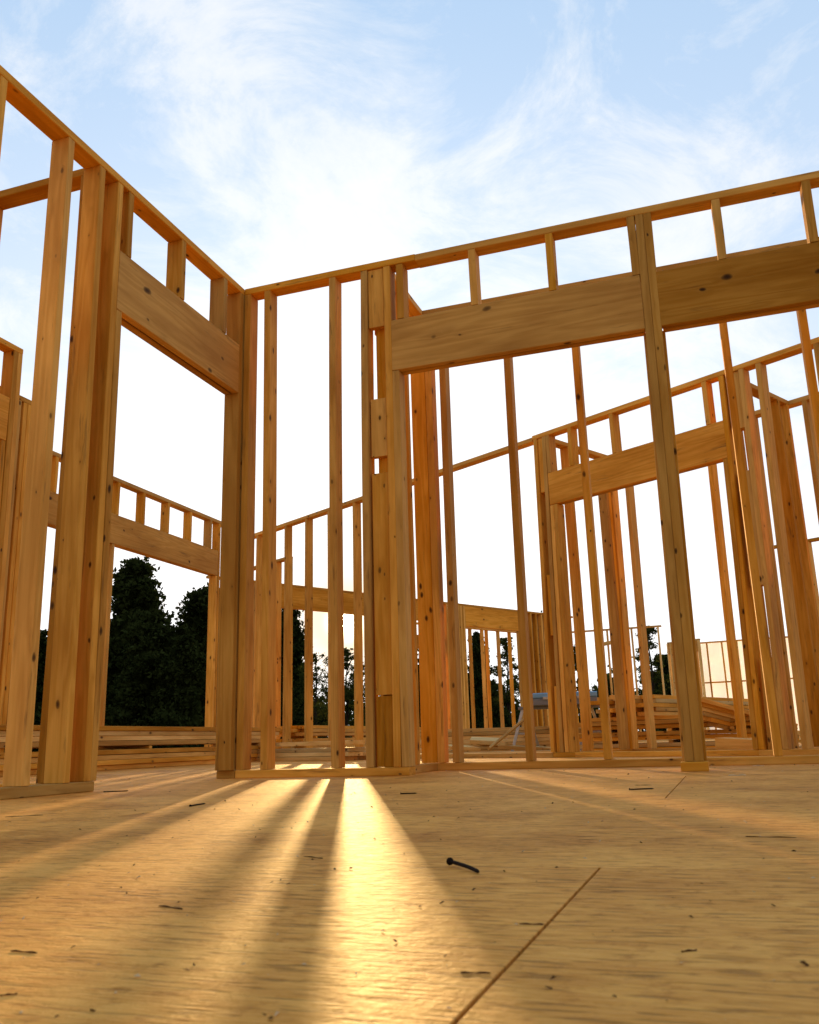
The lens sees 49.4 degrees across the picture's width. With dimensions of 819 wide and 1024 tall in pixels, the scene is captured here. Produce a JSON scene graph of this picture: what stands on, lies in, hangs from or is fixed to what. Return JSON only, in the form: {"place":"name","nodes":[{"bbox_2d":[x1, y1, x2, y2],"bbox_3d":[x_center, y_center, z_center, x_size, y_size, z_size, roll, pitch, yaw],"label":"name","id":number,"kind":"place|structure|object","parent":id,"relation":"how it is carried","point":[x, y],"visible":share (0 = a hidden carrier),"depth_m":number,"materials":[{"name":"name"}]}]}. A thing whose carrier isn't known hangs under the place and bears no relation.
{"place":"outdoors","nodes":[
{"label":"outdoors","id":0,"kind":"place"},
{"bbox_2d":[206,576,578,728],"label":"stud wall","id":1,"kind":"structure","parent":0,"point":[477,616],"depth_m":17.08,"materials":[{"name":"brown wood"}]},
{"bbox_2d":[0,737,818,1023],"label":"floor","id":2,"kind":"structure","parent":0,"point":[736,931],"depth_m":0.89,"materials":[{"name":"brown wood"}]},
{"bbox_2d":[0,337,22,633],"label":"stud wall","id":3,"kind":"structure","parent":2,"relation":"on","point":[11,379],"depth_m":5.53,"materials":[{"name":"brown wood"}]},
{"bbox_2d":[0,386,31,758],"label":"stud wall","id":4,"kind":"structure","parent":2,"relation":"on","point":[13,550],"depth_m":6.24,"materials":[{"name":"brown wood"}]},
{"bbox_2d":[11,950,36,952],"bbox_3d":[-0.302,0.344,0.697,0.026,0.001,0.003,-6,-15,16],"label":"wood splinter","id":5,"kind":"object","parent":2,"relation":"on","point":[23,951],"visible":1,"depth_m":0.70,"materials":[{"name":"brown wood"}]},
{"bbox_2d":[0,168,84,786],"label":"stud wall","id":6,"kind":"structure","parent":2,"relation":"on","point":[24,194],"depth_m":3.66,"materials":[{"name":"brown wood"}]},
{"bbox_2d":[0,65,244,799],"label":"stud wall","id":7,"kind":"structure","parent":2,"relation":"on","point":[117,287],"depth_m":3.67,"materials":[{"name":"brown wood"}]},
{"bbox_2d":[47,451,220,746],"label":"stud wall","id":8,"kind":"structure","parent":2,"relation":"on","point":[140,537],"depth_m":9.21,"materials":[{"name":"brown wood"}]},
{"bbox_2d":[0,725,279,776],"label":"lumber pile","id":9,"kind":"object","parent":2,"relation":"on","point":[133,749],"visible":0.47,"depth_m":7.48,"materials":[{"name":"brown wood"}]},
{"bbox_2d":[159,905,182,908],"bbox_3d":[-0.234,0.388,0.874,0.036,0.001,0.006,-10,-17,30],"label":"wood splinter","id":10,"kind":"object","parent":2,"relation":"on","point":[170,907],"visible":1,"depth_m":0.87,"materials":[{"name":"brown wood"}]},
{"bbox_2d":[254,557,292,738],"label":"stud wall","id":11,"kind":"structure","parent":2,"relation":"on","point":[278,635],"depth_m":12.16,"materials":[{"name":"brown wood"}]},
{"bbox_2d":[253,747,365,760],"bbox_3d":[-1.143,2.431,8.916,0.385,0.116,2.181,11,-19,-41],"label":"lumber pile","id":12,"kind":"object","parent":2,"relation":"on","point":[319,754],"visible":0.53,"depth_m":8.42,"materials":[{"name":"brown wood"}]},
{"bbox_2d":[256,740,364,746],"bbox_3d":[-0.996,2.253,8.645,0.140,0.039,1.650,11,-19,-40],"label":"loose board","id":13,"kind":"object","parent":12,"relation":"on","point":[347,742],"visible":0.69,"depth_m":8.45,"materials":[{"name":"brown wood"}]},
{"bbox_2d":[275,725,420,748],"bbox_3d":[-0.575,3.093,12.042,0.437,0.365,4.862,-6,-15,18],"label":"lumber pile","id":14,"kind":"object","parent":2,"relation":"on","point":[297,733],"visible":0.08,"depth_m":10.15,"materials":[{"name":"brown wood"}]},
{"bbox_2d":[0,764,814,1023],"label":"sawdust","id":15,"kind":"object","parent":2,"relation":"on","point":[553,976],"visible":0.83,"depth_m":0.93,"materials":[{"name":"brown wood"}]},
{"bbox_2d":[395,274,437,772],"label":"stud wall","id":16,"kind":"structure","parent":2,"relation":"on","point":[425,609],"depth_m":4.91,"materials":[{"name":"brown wood"}]},
{"bbox_2d":[446,857,478,872],"bbox_3d":[0.066,0.426,1.070,0.011,0.009,0.078,5,-13,-23],"label":"nail","id":17,"kind":"object","parent":2,"relation":"on","point":[450,861],"visible":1,"depth_m":1.08,"materials":[{"name":"metal"}]},
{"bbox_2d":[448,744,480,750],"bbox_3d":[0.561,2.466,9.306,0.340,0.038,0.140,8,-9,-18],"label":"wood offcut","id":18,"kind":"object","parent":2,"relation":"on","point":[470,748],"visible":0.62,"depth_m":9.27,"materials":[{"name":"brown wood"}]},
{"bbox_2d":[461,971,490,973],"bbox_3d":[0.044,0.308,0.596,0.020,0.001,0.003,-6,-15,15],"label":"wood splinter","id":19,"kind":"object","parent":2,"relation":"on","point":[483,972],"visible":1,"depth_m":0.59,"materials":[{"name":"brown wood"}]},
{"bbox_2d":[420,750,550,753],"bbox_3d":[0.533,2.253,8.262,2.004,0.038,0.140,-8,-16,22],"label":"loose board","id":20,"kind":"object","parent":2,"relation":"on","point":[505,752],"visible":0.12,"depth_m":8.06,"materials":[{"name":"brown wood"}]},
{"bbox_2d":[487,718,523,750],"bbox_3d":[0.974,2.242,8.963,0.503,0.020,0.080,-31,-27,-30],"label":"loose board","id":21,"kind":"object","parent":2,"relation":"on","point":[507,733],"visible":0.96,"depth_m":8.93,"materials":[{"name":"brown wood"}]},
{"bbox_2d":[420,726,602,751],"bbox_3d":[1.214,2.531,9.879,2.222,0.274,0.490,-3,-15,6],"label":"lumber pile","id":22,"kind":"object","parent":2,"relation":"on","point":[542,733],"visible":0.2,"depth_m":9.68,"materials":[{"name":"brown wood"}]},
{"bbox_2d":[216,170,818,778],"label":"stud wall","id":23,"kind":"structure","parent":2,"relation":"on","point":[648,300],"depth_m":4.40,"materials":[{"name":"brown wood"}]},
{"bbox_2d":[498,745,541,750],"bbox_3d":[1.135,2.421,9.134,0.450,0.038,0.100,0,-10,9],"label":"wood offcut","id":24,"kind":"object","parent":2,"relation":"on","point":[517,747],"visible":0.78,"depth_m":9.10,"materials":[{"name":"brown wood"}]},
{"bbox_2d":[477,741,512,746],"bbox_3d":[0.889,2.426,9.286,0.380,0.038,0.140,-9,-26,41],"label":"wood offcut","id":25,"kind":"object","parent":24,"relation":"on","point":[486,743],"visible":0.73,"depth_m":9.25,"materials":[{"name":"brown wood"}]},
{"bbox_2d":[470,737,498,743],"bbox_3d":[0.794,2.413,9.388,0.300,0.038,0.140,-1,0,13],"label":"wood offcut","id":26,"kind":"object","parent":25,"relation":"on","point":[475,740],"visible":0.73,"depth_m":9.36,"materials":[{"name":"beige wood"}]},
{"bbox_2d":[519,923,542,924],"bbox_3d":[0.102,0.345,0.747,0.020,0.001,0.003,-8,-16,22],"label":"wood splinter","id":27,"kind":"object","parent":2,"relation":"on","point":[532,924],"visible":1,"depth_m":0.75,"materials":[{"name":"brown wood"}]},
{"bbox_2d":[253,337,818,758],"bbox_3d":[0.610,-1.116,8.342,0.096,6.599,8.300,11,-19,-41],"label":"stud wall","id":28,"kind":"structure","parent":2,"relation":"on","point":[711,442],"depth_m":6.90,"materials":[{"name":"brown wood"}]},
{"bbox_2d":[542,746,550,750],"bbox_3d":[1.423,2.434,9.137,0.350,0.038,0.140,-7,-15,34],"label":"wood offcut","id":29,"kind":"object","parent":2,"relation":"on","point":[546,748],"visible":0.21,"depth_m":9.07,"materials":[{"name":"brown wood"}]},
{"bbox_2d":[511,705,601,750],"bbox_3d":[1.584,2.315,9.479,1.029,0.485,0.229,-4,-15,8],"label":"work stand","id":30,"kind":"object","parent":2,"relation":"on","point":[540,707],"visible":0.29,"depth_m":9.48,"materials":[{"name":"metal"}]},
{"bbox_2d":[533,691,596,706],"bbox_3d":[1.644,2.006,9.542,0.720,0.134,0.253,-4,-15,8],"label":"tool case","id":31,"kind":"object","parent":30,"relation":"on","point":[540,699],"visible":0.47,"depth_m":9.46,"materials":[{"name":"grey plastic"}]},
{"bbox_2d":[555,439,632,751],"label":"stud wall","id":32,"kind":"structure","parent":2,"relation":"on","point":[617,643],"depth_m":7.68,"materials":[{"name":"brown wood"}]},
{"bbox_2d":[422,239,818,770],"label":"stud wall","id":33,"kind":"structure","parent":2,"relation":"on","point":[531,762],"depth_m":4.76,"materials":[{"name":"brown wood"}]},
{"bbox_2d":[629,788,653,789],"bbox_3d":[0.666,0.794,2.551,0.075,0.007,0.009,1,-15,-9],"label":"nail","id":34,"kind":"object","parent":2,"relation":"on","point":[640,788],"visible":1,"depth_m":2.55,"materials":[{"name":"metal"}]},
{"bbox_2d":[578,715,751,750],"bbox_3d":[2.566,2.116,8.524,1.857,0.326,0.724,-9,-16,26],"label":"lumber pile","id":35,"kind":"object","parent":2,"relation":"on","point":[670,723],"visible":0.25,"depth_m":8.26,"materials":[{"name":"brown wood"}]},
{"bbox_2d":[590,695,748,717],"bbox_3d":[3.012,2.097,9.534,0.572,0.194,3.484,-14,-19,39],"label":"lumber pile","id":36,"kind":"object","parent":35,"relation":"on","point":[664,704],"visible":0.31,"depth_m":8.51,"materials":[{"name":"brown wood"}]},
{"bbox_2d":[701,697,799,741],"bbox_3d":[3.081,1.859,8.027,1.361,0.506,0.494,6,-16,-26],"label":"lumber pile","id":37,"kind":"object","parent":35,"relation":"on","point":[718,714],"visible":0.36,"depth_m":7.95,"materials":[{"name":"brown wood"}]},
{"bbox_2d":[611,395,818,750],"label":"stud wall","id":38,"kind":"structure","parent":2,"relation":"on","point":[804,402],"depth_m":7.49,"materials":[{"name":"brown wood"}]},
{"bbox_2d":[715,737,752,749],"bbox_3d":[2.458,1.668,6.363,0.460,0.085,0.240,-10,-16,43],"label":"wood offcut","id":39,"kind":"object","parent":2,"relation":"on","point":[728,743],"visible":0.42,"depth_m":6.35,"materials":[{"name":"brown wood"}]},
{"bbox_2d":[746,836,795,837],"bbox_3d":[0.534,0.480,1.314,0.070,0.001,0.003,-8,-16,24],"label":"wood splinter","id":40,"kind":"object","parent":2,"relation":"on","point":[775,836],"visible":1,"depth_m":1.31,"materials":[{"name":"brown wood"}]},
{"bbox_2d":[741,383,818,748],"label":"stud wall","id":41,"kind":"structure","parent":2,"relation":"on","point":[804,590],"depth_m":6.57,"materials":[{"name":"brown wood"}]},
{"bbox_2d":[0,0,818,730],"label":"sky","id":42,"kind":"structure","parent":0,"point":[286,140],"materials":[{"name":"white"}]},
{"bbox_2d":[417,622,515,727],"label":"stud wall","id":43,"kind":"structure","parent":0,"point":[485,676],"depth_m":20.63,"materials":[{"name":"brown wood"}]},
{"bbox_2d":[572,625,672,741],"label":"stud wall","id":44,"kind":"structure","parent":0,"point":[607,643],"depth_m":21.18,"materials":[{"name":"brown wood"}]},
{"bbox_2d":[666,638,709,729],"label":"stud wall","id":45,"kind":"structure","parent":0,"point":[671,667],"depth_m":24.37,"materials":[{"name":"brown wood"}]},
{"bbox_2d":[698,636,799,738],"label":"sheeted wall","id":46,"kind":"structure","parent":0,"point":[716,671],"depth_m":25.03,"materials":[{"name":"brown wood"}]},
{"bbox_2d":[774,537,818,741],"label":"stud wall","id":47,"kind":"structure","parent":0,"point":[810,540],"depth_m":12.00,"materials":[{"name":"brown wood"}]},
{"bbox_3d":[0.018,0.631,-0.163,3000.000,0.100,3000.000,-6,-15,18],"label":"ground","id":48,"kind":"structure","parent":0,"visible":0},
{"bbox_2d":[32,629,47,751],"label":"broadleaf tree","id":49,"kind":"object","parent":48,"relation":"on","point":[40,673],"visible":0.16,"depth_m":64.88,"materials":[{"name":"green plant"}]},
{"bbox_2d":[105,556,175,716],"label":"broadleaf tree","id":50,"kind":"object","parent":48,"relation":"on","point":[136,595],"visible":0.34,"depth_m":74.72,"materials":[{"name":"green plant"}]},
{"bbox_2d":[104,618,202,747],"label":"broadleaf tree","id":51,"kind":"object","parent":48,"relation":"on","point":[145,647],"visible":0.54,"depth_m":65.99,"materials":[{"name":"green plant"}]},
{"bbox_2d":[138,633,216,747],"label":"broadleaf tree","id":52,"kind":"object","parent":48,"relation":"on","point":[186,714],"visible":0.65,"depth_m":65.33,"materials":[{"name":"green plant"}]},
{"bbox_2d":[168,582,282,698],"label":"broadleaf tree","id":53,"kind":"object","parent":48,"relation":"on","point":[195,616],"visible":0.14,"depth_m":78.15,"materials":[{"name":"green plant"}]},
{"bbox_2d":[280,667,303,738],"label":"broadleaf tree","id":54,"kind":"object","parent":48,"relation":"on","point":[294,717],"depth_m":75.97,"materials":[{"name":"green plant"}]},
{"bbox_2d":[281,608,327,737],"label":"broadleaf tree","id":55,"kind":"object","parent":48,"relation":"on","point":[298,645],"visible":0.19,"depth_m":86.11,"materials":[{"name":"green plant"}]},
{"bbox_2d":[281,651,351,737],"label":"broadleaf tree","id":56,"kind":"object","parent":48,"relation":"on","point":[323,691],"visible":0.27,"depth_m":79.38,"materials":[{"name":"green plant"}]},
{"bbox_2d":[344,647,364,736],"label":"broadleaf tree","id":57,"kind":"object","parent":48,"relation":"on","point":[347,658],"visible":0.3,"depth_m":84.66,"materials":[{"name":"green plant"}]},
{"bbox_2d":[344,662,380,725],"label":"broadleaf tree","id":58,"kind":"object","parent":48,"relation":"on","point":[349,687],"visible":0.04,"depth_m":82.30,"materials":[{"name":"green plant"}]},
{"bbox_2d":[417,649,420,726],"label":"broadleaf tree","id":59,"kind":"object","parent":48,"relation":"on","point":[419,691],"visible":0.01,"depth_m":92.31,"materials":[{"name":"green plant"}]},
{"bbox_2d":[313,665,645,738],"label":"distant woods","id":60,"kind":"object","parent":48,"relation":"on","point":[594,687],"visible":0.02,"depth_m":135.34,"materials":[{"name":"green plant"}]},
{"bbox_2d":[467,631,516,728],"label":"broadleaf tree","id":61,"kind":"object","parent":48,"relation":"on","point":[478,687],"visible":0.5,"depth_m":88.17,"materials":[{"name":"green plant"}]},
{"bbox_2d":[491,637,519,723],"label":"broadleaf tree","id":62,"kind":"object","parent":48,"relation":"on","point":[506,690],"visible":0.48,"depth_m":93.94,"materials":[{"name":"green plant"}]},
{"bbox_2d":[515,610,591,722],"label":"broadleaf tree","id":63,"kind":"object","parent":48,"relation":"on","point":[574,650],"visible":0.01,"depth_m":101.35,"materials":[{"name":"green plant"}]},
{"bbox_2d":[591,676,614,717],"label":"broadleaf tree","id":64,"kind":"object","parent":48,"relation":"on","point":[609,688],"visible":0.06,"depth_m":98.15,"materials":[{"name":"green plant"}]},
{"bbox_2d":[632,625,669,730],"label":"broadleaf tree","id":65,"kind":"object","parent":48,"relation":"on","point":[655,676],"visible":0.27,"depth_m":84.63,"materials":[{"name":"green plant"}]},
{"bbox_2d":[650,654,670,730],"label":"broadleaf tree","id":66,"kind":"object","parent":48,"relation":"on","point":[656,665],"visible":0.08,"depth_m":94.59,"materials":[{"name":"green plant"}]}
]}

